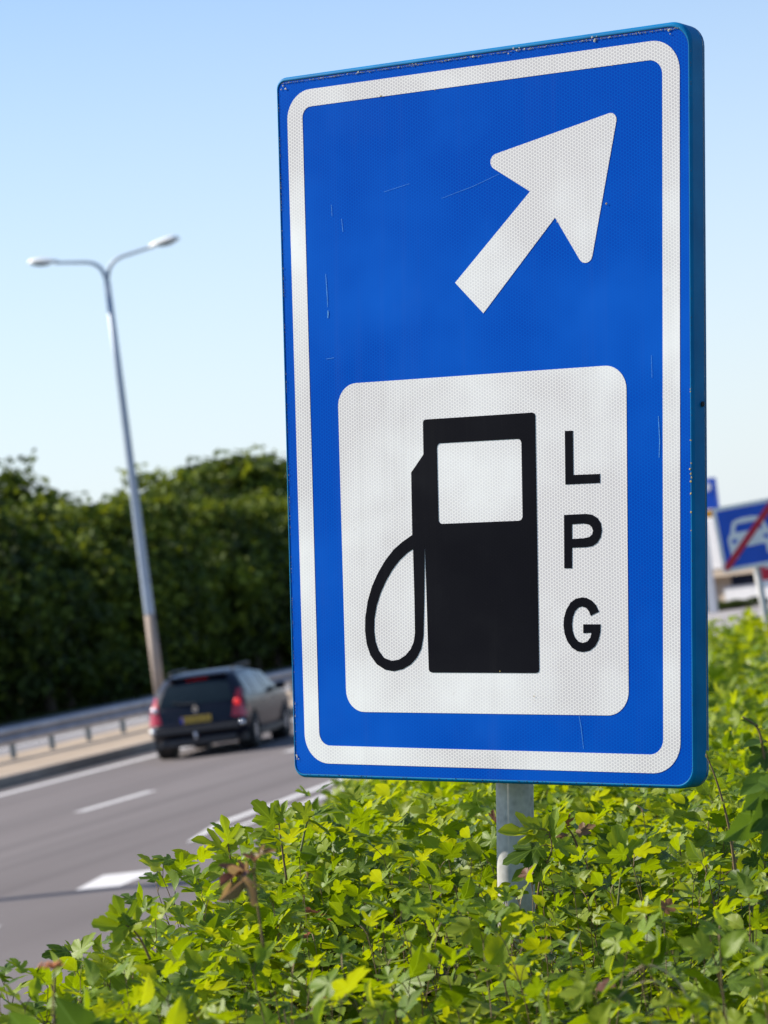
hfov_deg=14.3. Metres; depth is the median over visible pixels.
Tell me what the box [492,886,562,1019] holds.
maple shoot
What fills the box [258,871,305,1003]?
maple shoot
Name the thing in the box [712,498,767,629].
motor road end sign
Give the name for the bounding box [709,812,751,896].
maple shoot
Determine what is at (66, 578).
bush
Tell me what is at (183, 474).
broadleaf tree
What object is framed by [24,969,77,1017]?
maple shoot
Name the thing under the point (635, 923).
maple shoot
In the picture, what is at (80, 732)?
edge line
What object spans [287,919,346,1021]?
maple shoot
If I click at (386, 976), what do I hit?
maple shoot
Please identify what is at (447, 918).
maple shoot
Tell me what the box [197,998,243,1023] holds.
maple shoot
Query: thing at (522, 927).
maple shoot
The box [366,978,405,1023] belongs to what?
maple shoot
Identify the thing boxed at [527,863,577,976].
maple shoot
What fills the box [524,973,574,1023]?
maple shoot
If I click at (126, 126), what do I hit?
sky
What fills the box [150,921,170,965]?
maple shoot
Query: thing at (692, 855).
maple shoot
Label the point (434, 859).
maple shoot
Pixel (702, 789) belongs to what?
maple shoot
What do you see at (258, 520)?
bush
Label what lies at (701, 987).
maple shoot
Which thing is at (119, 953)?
maple shoot
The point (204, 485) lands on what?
broadleaf tree
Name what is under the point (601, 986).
maple shoot
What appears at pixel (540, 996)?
maple shoot
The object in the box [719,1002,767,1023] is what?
maple shoot
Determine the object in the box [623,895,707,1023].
maple shoot
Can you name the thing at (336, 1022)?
maple shoot
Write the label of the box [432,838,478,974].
maple shoot
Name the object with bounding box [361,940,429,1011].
maple shoot
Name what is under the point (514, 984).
maple shoot
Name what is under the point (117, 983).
maple shoot
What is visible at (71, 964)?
maple shoot
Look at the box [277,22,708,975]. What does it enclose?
fuel sign
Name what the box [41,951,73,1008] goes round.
maple shoot
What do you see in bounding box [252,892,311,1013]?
maple shoot
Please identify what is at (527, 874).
maple shoot
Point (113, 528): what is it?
bush
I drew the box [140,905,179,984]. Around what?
maple shoot
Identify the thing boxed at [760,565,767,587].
warning sign
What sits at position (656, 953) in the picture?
maple shoot
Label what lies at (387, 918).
maple shoot
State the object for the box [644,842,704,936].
maple shoot
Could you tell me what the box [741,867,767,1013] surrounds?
maple shoot
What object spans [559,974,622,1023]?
maple shoot
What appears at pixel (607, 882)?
maple shoot
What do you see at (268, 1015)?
maple shoot
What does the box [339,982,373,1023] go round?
maple shoot
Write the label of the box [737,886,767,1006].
maple shoot
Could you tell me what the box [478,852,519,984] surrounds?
maple shoot
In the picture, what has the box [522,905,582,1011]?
maple shoot
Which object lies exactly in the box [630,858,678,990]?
maple shoot
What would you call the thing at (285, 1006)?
maple shoot
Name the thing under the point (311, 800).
exit line
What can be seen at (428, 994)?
undergrowth
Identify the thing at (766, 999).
maple shoot
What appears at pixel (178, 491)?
broadleaf tree
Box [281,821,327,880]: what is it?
maple shoot
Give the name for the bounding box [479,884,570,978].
maple shoot
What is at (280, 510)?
bush
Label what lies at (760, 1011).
maple shoot
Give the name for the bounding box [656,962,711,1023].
maple shoot
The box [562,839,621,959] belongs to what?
maple shoot
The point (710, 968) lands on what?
maple shoot
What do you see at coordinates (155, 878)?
maple shoot
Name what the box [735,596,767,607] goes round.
hedge shrub
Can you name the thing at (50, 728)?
guardrail
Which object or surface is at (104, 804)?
lane dash
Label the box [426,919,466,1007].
maple shoot
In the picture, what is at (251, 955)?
maple shoot
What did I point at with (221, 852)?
maple shoot
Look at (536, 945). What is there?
maple shoot
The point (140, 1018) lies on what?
maple shoot
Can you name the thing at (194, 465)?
broadleaf tree
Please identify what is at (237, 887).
red leaf sprig
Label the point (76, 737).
paved reserve
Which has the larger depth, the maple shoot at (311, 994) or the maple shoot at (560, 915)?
the maple shoot at (560, 915)
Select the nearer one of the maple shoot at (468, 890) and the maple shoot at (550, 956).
the maple shoot at (550, 956)
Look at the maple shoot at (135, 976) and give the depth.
5.18 m
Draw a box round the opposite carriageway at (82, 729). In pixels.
[0,667,291,752]
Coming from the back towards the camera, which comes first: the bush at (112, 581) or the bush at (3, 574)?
the bush at (112, 581)
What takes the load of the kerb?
on the motorway carriageway at (56, 849)
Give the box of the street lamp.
[28,235,179,695]
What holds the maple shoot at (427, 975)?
on the shrub bed at (389, 819)
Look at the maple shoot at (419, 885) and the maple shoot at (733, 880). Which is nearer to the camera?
the maple shoot at (733, 880)
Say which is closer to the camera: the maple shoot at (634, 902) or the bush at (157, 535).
the maple shoot at (634, 902)
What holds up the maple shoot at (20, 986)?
on the shrub bed at (389, 819)
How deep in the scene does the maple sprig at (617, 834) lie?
5.80 m
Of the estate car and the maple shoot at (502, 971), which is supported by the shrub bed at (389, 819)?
the maple shoot at (502, 971)
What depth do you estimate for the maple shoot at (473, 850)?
6.39 m
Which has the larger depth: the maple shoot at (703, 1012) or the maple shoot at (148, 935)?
the maple shoot at (148, 935)
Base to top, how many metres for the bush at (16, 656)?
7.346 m
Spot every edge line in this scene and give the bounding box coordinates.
[0,686,288,749]
[0,719,292,795]
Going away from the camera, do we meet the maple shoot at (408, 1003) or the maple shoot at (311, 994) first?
the maple shoot at (408, 1003)
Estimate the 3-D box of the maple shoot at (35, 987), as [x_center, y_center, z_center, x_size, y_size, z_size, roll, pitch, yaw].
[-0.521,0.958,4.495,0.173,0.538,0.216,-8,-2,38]
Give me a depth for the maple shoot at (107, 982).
5.47 m
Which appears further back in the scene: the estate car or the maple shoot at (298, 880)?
the estate car
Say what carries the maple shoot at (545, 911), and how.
on the shrub bed at (389, 819)
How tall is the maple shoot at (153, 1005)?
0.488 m
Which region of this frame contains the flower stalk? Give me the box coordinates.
[38,960,64,1023]
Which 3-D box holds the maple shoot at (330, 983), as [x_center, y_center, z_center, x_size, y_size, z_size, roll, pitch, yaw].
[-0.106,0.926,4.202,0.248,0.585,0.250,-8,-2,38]
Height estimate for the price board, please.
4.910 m
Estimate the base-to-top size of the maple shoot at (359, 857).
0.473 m
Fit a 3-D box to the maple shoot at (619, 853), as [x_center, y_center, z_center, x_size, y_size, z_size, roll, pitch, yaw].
[0.566,0.877,5.591,0.248,0.587,0.247,-9,-2,39]
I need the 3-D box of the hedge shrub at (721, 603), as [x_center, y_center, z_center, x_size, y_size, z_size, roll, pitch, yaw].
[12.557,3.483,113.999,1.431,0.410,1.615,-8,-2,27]
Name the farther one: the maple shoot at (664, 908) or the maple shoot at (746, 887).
the maple shoot at (664, 908)
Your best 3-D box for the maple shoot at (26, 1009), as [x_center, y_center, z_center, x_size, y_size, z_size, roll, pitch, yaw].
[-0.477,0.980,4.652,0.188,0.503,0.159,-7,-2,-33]
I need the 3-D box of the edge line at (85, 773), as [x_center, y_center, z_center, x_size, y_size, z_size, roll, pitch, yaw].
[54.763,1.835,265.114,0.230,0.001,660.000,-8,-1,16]
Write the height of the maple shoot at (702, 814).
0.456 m
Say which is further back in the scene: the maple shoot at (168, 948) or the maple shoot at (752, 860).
the maple shoot at (752, 860)
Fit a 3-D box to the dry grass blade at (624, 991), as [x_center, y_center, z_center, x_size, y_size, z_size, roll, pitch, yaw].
[0.353,0.645,4.100,0.094,0.039,0.003,-7,-1,0]
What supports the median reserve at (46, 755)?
on the ground
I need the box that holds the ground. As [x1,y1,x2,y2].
[0,664,291,725]
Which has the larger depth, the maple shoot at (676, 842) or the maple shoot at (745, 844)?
the maple shoot at (745, 844)
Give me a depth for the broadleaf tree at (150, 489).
132.34 m
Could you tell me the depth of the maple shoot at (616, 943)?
4.71 m
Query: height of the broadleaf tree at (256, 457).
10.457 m
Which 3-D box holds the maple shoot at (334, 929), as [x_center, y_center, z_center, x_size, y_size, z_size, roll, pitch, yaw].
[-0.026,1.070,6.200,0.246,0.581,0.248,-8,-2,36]
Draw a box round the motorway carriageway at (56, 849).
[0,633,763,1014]
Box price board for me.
[707,477,719,612]
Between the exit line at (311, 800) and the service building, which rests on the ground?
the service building
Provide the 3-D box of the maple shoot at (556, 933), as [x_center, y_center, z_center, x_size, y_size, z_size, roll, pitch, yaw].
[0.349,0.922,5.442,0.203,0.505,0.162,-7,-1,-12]
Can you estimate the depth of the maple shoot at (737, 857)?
6.39 m
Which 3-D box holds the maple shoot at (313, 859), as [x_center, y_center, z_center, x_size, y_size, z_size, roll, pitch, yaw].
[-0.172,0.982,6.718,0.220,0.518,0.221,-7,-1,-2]
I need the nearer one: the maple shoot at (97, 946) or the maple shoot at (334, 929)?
the maple shoot at (97, 946)
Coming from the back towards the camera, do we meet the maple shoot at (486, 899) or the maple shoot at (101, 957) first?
the maple shoot at (486, 899)
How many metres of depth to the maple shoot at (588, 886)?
5.69 m
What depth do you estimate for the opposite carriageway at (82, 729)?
77.30 m
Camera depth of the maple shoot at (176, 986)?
4.53 m
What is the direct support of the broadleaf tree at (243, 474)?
on the ground
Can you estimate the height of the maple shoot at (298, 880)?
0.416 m
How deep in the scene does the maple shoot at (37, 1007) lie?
5.20 m
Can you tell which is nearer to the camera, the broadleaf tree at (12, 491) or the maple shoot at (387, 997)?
the maple shoot at (387, 997)
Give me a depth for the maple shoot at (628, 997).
4.10 m
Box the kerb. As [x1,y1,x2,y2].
[0,705,292,787]
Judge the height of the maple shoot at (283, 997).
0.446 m
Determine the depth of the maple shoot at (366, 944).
5.95 m
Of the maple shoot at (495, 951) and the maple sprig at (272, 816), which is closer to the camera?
the maple shoot at (495, 951)
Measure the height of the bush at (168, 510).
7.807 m
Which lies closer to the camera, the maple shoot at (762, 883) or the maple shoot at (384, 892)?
the maple shoot at (762, 883)
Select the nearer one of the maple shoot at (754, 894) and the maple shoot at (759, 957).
the maple shoot at (759, 957)
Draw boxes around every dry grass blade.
[614,980,677,1001]
[624,965,695,1023]
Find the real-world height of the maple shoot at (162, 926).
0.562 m
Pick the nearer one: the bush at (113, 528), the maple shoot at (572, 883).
the maple shoot at (572, 883)
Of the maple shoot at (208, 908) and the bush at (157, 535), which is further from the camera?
the bush at (157, 535)
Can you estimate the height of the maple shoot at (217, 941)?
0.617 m
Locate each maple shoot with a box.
[0,961,48,1022]
[0,975,26,1016]
[0,977,41,1023]
[0,980,30,1002]
[6,1002,44,1023]
[21,968,55,1023]
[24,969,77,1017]
[32,959,67,1023]
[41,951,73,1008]
[42,932,108,1002]
[59,950,93,1002]
[64,975,96,1017]
[92,933,123,1003]
[95,985,155,1022]
[99,952,125,1020]
[100,960,131,1023]
[101,955,163,991]
[105,942,152,1023]
[106,974,164,1023]
[107,957,161,1023]
[120,939,170,988]
[120,1011,150,1023]
[126,935,163,976]
[129,977,196,1014]
[137,854,224,939]
[139,871,180,925]
[139,994,175,1023]
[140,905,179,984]
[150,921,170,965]
[150,945,171,981]
[163,877,234,1003]
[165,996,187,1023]
[167,992,227,1020]
[180,865,215,947]
[180,905,229,990]
[190,896,247,982]
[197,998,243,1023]
[213,924,238,997]
[214,850,244,949]
[214,991,259,1023]
[216,891,248,924]
[220,961,263,1022]
[225,941,273,1023]
[228,959,298,1015]
[230,931,280,991]
[242,948,283,1013]
[245,938,330,1023]
[251,970,297,1023]
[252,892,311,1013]
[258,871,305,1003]
[266,952,351,1019]
[273,843,334,1008]
[273,982,297,1014]
[279,969,329,1023]
[280,874,325,1008]
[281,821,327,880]
[283,836,326,929]
[285,932,365,1013]
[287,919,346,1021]
[290,881,350,1006]
[296,991,344,1023]
[299,864,357,970]
[301,910,380,1014]
[306,926,350,1015]
[306,989,316,1015]
[309,935,394,1023]
[309,966,370,1023]
[314,835,345,871]
[317,846,345,954]
[327,846,362,925]
[327,1020,351,1023]
[329,881,396,998]
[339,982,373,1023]
[343,909,438,1022]
[345,891,413,986]
[348,927,393,996]
[353,916,434,1023]
[358,838,436,959]
[358,977,399,1023]
[359,988,430,1023]
[361,897,477,1023]
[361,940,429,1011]
[362,891,484,1022]
[364,965,425,1023]
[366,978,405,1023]
[371,993,412,1023]
[374,887,449,977]
[375,943,446,1022]
[376,888,440,996]
[384,927,404,976]
[385,852,440,995]
[398,848,454,995]
[401,889,484,987]
[402,866,467,987]
[404,920,451,1021]
[406,836,467,917]
[413,854,451,957]
[423,901,514,1007]
[423,948,470,1022]
[424,898,524,1021]
[425,838,496,983]
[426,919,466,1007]
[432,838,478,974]
[435,998,473,1023]
[436,877,520,995]
[437,936,477,984]
[443,906,505,1021]
[445,822,478,944]
[445,907,534,1023]
[445,910,477,975]
[450,899,521,1017]
[459,879,530,973]
[463,911,549,1023]
[466,809,496,927]
[468,904,538,1003]
[472,916,536,1023]
[473,893,506,1016]
[476,918,567,1023]
[477,900,572,1023]
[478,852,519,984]
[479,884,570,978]
[486,926,533,1019]
[492,882,547,1007]
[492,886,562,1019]
[504,863,551,979]
[505,935,566,1023]
[505,950,540,1013]
[518,983,547,1023]
[522,882,569,1007]
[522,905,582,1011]
[522,911,598,1013]
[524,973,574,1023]
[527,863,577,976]
[532,892,617,1023]
[535,856,587,936]
[536,863,591,955]
[538,998,546,1023]
[539,829,598,947]
[539,912,596,1006]
[541,809,580,894]
[541,856,585,940]
[543,930,605,1015]
[544,849,570,929]
[550,870,633,1006]
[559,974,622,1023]
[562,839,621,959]
[564,876,641,980]
[567,930,667,1023]
[567,969,629,1023]
[570,846,637,939]
[570,906,619,1003]
[582,838,645,993]
[590,867,673,1023]
[602,912,682,1023]
[607,841,718,1007]
[607,943,686,1023]
[611,895,679,1023]
[619,899,678,1000]
[621,927,722,1020]
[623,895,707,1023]
[624,912,673,1010]
[626,802,670,888]
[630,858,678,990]
[630,1009,692,1023]
[643,839,731,1014]
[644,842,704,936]
[644,855,695,975]
[644,895,706,1021]
[645,853,726,981]
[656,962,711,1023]
[657,831,693,915]
[663,993,719,1023]
[666,895,751,1019]
[667,782,736,949]
[675,933,753,1023]
[675,1009,710,1023]
[676,946,729,1003]
[678,929,749,1023]
[679,824,747,966]
[681,811,757,966]
[681,909,756,1014]
[684,831,750,937]
[693,800,762,957]
[694,1001,718,1023]
[697,783,753,896]
[707,838,765,982]
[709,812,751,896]
[709,865,767,1000]
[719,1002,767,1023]
[721,838,767,891]
[722,871,767,1019]
[732,858,765,932]
[734,831,767,932]
[735,856,767,894]
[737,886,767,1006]
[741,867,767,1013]
[742,937,767,1023]
[745,1005,767,1016]
[747,872,767,968]
[748,979,767,1001]
[757,832,767,906]
[758,996,767,1001]
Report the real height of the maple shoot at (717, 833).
0.503 m
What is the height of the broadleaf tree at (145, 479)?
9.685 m
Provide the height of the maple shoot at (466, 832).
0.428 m
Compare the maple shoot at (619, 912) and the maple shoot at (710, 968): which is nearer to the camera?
the maple shoot at (710, 968)
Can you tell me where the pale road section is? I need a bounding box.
[708,603,767,634]
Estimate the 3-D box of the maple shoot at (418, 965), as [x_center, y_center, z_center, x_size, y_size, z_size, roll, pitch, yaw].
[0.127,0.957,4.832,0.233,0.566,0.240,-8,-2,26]
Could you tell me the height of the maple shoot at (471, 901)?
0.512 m
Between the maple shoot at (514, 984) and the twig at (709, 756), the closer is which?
the maple shoot at (514, 984)
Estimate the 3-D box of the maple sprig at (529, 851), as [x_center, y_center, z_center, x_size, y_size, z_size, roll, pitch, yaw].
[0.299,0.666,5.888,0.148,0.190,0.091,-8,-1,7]
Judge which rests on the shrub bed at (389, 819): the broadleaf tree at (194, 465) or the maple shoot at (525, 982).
the maple shoot at (525, 982)
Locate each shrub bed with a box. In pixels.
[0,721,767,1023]
[331,607,767,816]
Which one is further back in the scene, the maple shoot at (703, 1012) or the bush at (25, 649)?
the bush at (25, 649)
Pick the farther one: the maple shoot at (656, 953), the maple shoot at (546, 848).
the maple shoot at (546, 848)
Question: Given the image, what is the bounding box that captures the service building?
[707,519,767,603]
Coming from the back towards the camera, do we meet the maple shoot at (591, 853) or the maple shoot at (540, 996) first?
the maple shoot at (591, 853)
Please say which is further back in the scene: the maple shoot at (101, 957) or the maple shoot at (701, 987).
the maple shoot at (101, 957)
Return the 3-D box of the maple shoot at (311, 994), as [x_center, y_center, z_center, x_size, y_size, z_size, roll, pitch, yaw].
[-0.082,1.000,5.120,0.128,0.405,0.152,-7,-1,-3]
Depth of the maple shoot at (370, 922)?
5.31 m
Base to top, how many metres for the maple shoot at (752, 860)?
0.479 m
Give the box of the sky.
[0,0,767,518]
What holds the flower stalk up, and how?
in the shrub bed at (389, 819)
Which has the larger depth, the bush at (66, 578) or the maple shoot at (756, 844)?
the bush at (66, 578)
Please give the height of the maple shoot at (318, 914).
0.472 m
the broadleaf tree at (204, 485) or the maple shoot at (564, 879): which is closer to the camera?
the maple shoot at (564, 879)
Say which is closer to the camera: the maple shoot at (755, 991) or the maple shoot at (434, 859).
the maple shoot at (755, 991)
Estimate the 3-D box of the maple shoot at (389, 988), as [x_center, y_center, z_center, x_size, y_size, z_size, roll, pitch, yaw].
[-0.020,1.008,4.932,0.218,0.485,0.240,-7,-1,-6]
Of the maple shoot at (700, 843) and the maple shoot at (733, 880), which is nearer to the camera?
the maple shoot at (733, 880)
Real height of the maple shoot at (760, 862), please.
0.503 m
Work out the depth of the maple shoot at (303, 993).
5.31 m
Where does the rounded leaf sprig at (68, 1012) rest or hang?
attached to the shrub bed at (389, 819)
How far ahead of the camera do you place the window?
117.92 m
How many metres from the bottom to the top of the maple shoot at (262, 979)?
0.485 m
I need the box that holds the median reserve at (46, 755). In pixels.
[0,691,292,775]
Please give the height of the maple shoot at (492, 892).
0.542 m
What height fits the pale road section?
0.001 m
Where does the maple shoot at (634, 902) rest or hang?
on the shrub bed at (389, 819)
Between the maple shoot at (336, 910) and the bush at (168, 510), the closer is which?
the maple shoot at (336, 910)
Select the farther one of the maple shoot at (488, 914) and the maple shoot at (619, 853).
the maple shoot at (619, 853)
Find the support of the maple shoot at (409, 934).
on the shrub bed at (389, 819)
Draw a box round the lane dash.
[73,790,156,812]
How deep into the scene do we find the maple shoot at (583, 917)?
5.68 m
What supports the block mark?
on the motorway carriageway at (56, 849)
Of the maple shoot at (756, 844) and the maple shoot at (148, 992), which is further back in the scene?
the maple shoot at (756, 844)
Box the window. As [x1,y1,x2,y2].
[730,573,755,585]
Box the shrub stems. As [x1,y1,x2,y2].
[236,786,753,1023]
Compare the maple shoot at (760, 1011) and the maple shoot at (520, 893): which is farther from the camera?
the maple shoot at (520, 893)
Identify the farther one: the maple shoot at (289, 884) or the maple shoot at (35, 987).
the maple shoot at (289, 884)
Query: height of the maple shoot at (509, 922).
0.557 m
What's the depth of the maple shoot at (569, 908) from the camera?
6.46 m
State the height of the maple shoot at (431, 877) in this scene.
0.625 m
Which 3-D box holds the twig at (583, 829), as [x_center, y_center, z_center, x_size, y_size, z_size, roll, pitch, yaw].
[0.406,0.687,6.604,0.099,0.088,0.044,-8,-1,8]
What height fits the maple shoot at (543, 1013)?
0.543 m
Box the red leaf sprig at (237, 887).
[218,844,276,946]
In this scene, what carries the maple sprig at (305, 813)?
on the shrub bed at (389, 819)
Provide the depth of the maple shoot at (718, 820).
6.10 m
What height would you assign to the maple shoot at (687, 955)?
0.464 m
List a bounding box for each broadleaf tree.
[0,448,77,708]
[32,486,87,506]
[94,493,154,505]
[106,463,174,498]
[140,481,172,496]
[156,465,240,491]
[157,481,202,501]
[159,449,286,501]
[162,470,242,501]
[169,455,215,483]
[241,444,286,484]
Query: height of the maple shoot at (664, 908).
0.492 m
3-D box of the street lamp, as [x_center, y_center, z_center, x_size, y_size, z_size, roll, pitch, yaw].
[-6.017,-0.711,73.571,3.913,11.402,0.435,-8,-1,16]
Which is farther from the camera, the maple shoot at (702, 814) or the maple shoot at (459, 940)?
the maple shoot at (702, 814)
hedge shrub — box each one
[717,600,741,609]
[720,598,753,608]
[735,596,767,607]
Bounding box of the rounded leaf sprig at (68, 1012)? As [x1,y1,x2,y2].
[8,997,115,1023]
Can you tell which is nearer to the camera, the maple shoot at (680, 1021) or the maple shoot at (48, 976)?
the maple shoot at (680, 1021)
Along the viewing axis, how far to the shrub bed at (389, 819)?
6.43 m
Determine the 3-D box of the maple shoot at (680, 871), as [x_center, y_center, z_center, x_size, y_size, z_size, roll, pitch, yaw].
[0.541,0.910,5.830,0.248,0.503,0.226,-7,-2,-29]
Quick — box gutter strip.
[0,714,292,790]
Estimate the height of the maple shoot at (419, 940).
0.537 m
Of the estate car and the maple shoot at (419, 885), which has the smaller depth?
the maple shoot at (419, 885)
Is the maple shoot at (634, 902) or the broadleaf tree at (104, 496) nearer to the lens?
the maple shoot at (634, 902)
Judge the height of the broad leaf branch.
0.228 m
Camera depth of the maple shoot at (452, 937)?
6.25 m
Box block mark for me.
[77,870,152,889]
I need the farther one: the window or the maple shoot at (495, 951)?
the window
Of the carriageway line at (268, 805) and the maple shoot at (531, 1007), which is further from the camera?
the carriageway line at (268, 805)
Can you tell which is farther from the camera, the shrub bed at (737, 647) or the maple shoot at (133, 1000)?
the shrub bed at (737, 647)
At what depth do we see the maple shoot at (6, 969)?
5.33 m
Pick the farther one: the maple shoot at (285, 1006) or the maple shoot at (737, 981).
the maple shoot at (285, 1006)
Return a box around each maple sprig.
[91,894,152,960]
[191,814,248,881]
[249,799,290,879]
[291,800,341,850]
[497,807,578,908]
[594,824,653,905]
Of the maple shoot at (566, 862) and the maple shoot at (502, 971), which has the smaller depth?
the maple shoot at (502, 971)
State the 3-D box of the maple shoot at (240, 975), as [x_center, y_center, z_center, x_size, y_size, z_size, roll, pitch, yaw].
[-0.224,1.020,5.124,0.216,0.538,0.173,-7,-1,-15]
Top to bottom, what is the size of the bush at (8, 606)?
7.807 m
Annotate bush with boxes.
[0,500,96,720]
[0,501,107,717]
[0,568,8,689]
[0,575,76,676]
[0,576,41,660]
[3,505,164,711]
[9,493,152,710]
[19,498,223,710]
[59,495,93,698]
[77,488,222,700]
[139,487,274,688]
[143,502,229,692]
[176,488,289,671]
[186,496,290,668]
[226,496,291,670]
[233,487,291,667]
[269,488,287,538]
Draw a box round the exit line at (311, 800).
[216,779,367,833]
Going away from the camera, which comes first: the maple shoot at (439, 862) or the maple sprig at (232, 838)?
the maple sprig at (232, 838)
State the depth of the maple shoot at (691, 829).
6.45 m
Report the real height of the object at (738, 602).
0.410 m
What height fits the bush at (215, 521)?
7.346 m
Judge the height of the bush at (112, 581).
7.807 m
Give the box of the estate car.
[149,661,290,758]
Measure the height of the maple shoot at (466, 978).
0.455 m
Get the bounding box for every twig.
[556,811,595,847]
[705,750,735,869]
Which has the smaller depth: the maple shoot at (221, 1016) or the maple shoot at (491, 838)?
the maple shoot at (221, 1016)
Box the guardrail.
[0,669,292,758]
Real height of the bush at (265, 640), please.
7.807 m
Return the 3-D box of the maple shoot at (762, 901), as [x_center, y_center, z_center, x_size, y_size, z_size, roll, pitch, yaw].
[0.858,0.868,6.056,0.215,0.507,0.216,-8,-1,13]
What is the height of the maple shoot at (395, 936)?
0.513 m
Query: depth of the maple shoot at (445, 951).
5.31 m
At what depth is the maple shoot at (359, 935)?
5.71 m
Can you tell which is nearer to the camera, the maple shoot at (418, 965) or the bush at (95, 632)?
the maple shoot at (418, 965)
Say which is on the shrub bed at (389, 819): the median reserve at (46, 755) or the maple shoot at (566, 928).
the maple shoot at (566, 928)
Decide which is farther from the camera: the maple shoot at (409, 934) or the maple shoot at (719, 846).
the maple shoot at (719, 846)
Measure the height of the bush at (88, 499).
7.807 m
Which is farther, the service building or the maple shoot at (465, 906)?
the service building
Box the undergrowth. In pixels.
[293,655,766,1007]
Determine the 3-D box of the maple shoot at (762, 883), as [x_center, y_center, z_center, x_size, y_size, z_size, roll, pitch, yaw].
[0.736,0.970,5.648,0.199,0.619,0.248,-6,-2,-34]
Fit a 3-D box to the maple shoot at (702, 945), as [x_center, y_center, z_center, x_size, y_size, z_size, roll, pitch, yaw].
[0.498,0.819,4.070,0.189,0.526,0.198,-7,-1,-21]
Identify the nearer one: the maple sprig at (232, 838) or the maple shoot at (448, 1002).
the maple shoot at (448, 1002)
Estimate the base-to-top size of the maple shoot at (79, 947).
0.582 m
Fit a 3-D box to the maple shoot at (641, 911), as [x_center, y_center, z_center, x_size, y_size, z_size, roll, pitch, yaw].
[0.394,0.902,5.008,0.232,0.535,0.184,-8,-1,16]
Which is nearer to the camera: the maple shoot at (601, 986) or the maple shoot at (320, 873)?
the maple shoot at (601, 986)
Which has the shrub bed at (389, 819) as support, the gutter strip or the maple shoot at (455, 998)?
the maple shoot at (455, 998)
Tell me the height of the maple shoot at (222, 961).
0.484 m
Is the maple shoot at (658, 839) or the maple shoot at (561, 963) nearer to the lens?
the maple shoot at (561, 963)
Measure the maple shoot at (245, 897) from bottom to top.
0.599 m
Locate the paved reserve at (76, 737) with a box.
[0,688,290,755]
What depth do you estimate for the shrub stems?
5.68 m
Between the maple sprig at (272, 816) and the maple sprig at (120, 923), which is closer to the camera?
the maple sprig at (120, 923)
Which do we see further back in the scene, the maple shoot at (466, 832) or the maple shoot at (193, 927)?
the maple shoot at (466, 832)
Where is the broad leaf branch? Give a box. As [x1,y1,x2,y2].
[723,716,767,853]
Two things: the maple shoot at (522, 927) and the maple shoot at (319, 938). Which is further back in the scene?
the maple shoot at (319, 938)
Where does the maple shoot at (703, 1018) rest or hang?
on the shrub bed at (389, 819)
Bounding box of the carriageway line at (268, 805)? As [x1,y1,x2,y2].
[187,778,341,841]
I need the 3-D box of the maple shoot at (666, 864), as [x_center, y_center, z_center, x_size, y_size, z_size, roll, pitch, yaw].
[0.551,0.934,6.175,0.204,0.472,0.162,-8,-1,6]
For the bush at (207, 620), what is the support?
on the ground
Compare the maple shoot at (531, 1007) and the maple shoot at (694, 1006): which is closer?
the maple shoot at (694, 1006)
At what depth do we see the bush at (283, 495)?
123.38 m
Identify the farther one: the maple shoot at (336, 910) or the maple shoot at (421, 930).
the maple shoot at (336, 910)
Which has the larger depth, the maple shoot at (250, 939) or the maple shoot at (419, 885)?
the maple shoot at (419, 885)
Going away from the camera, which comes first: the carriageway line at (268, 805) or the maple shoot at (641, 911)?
the maple shoot at (641, 911)
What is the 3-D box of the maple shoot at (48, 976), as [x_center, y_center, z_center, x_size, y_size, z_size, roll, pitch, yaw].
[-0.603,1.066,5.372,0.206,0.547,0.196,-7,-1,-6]

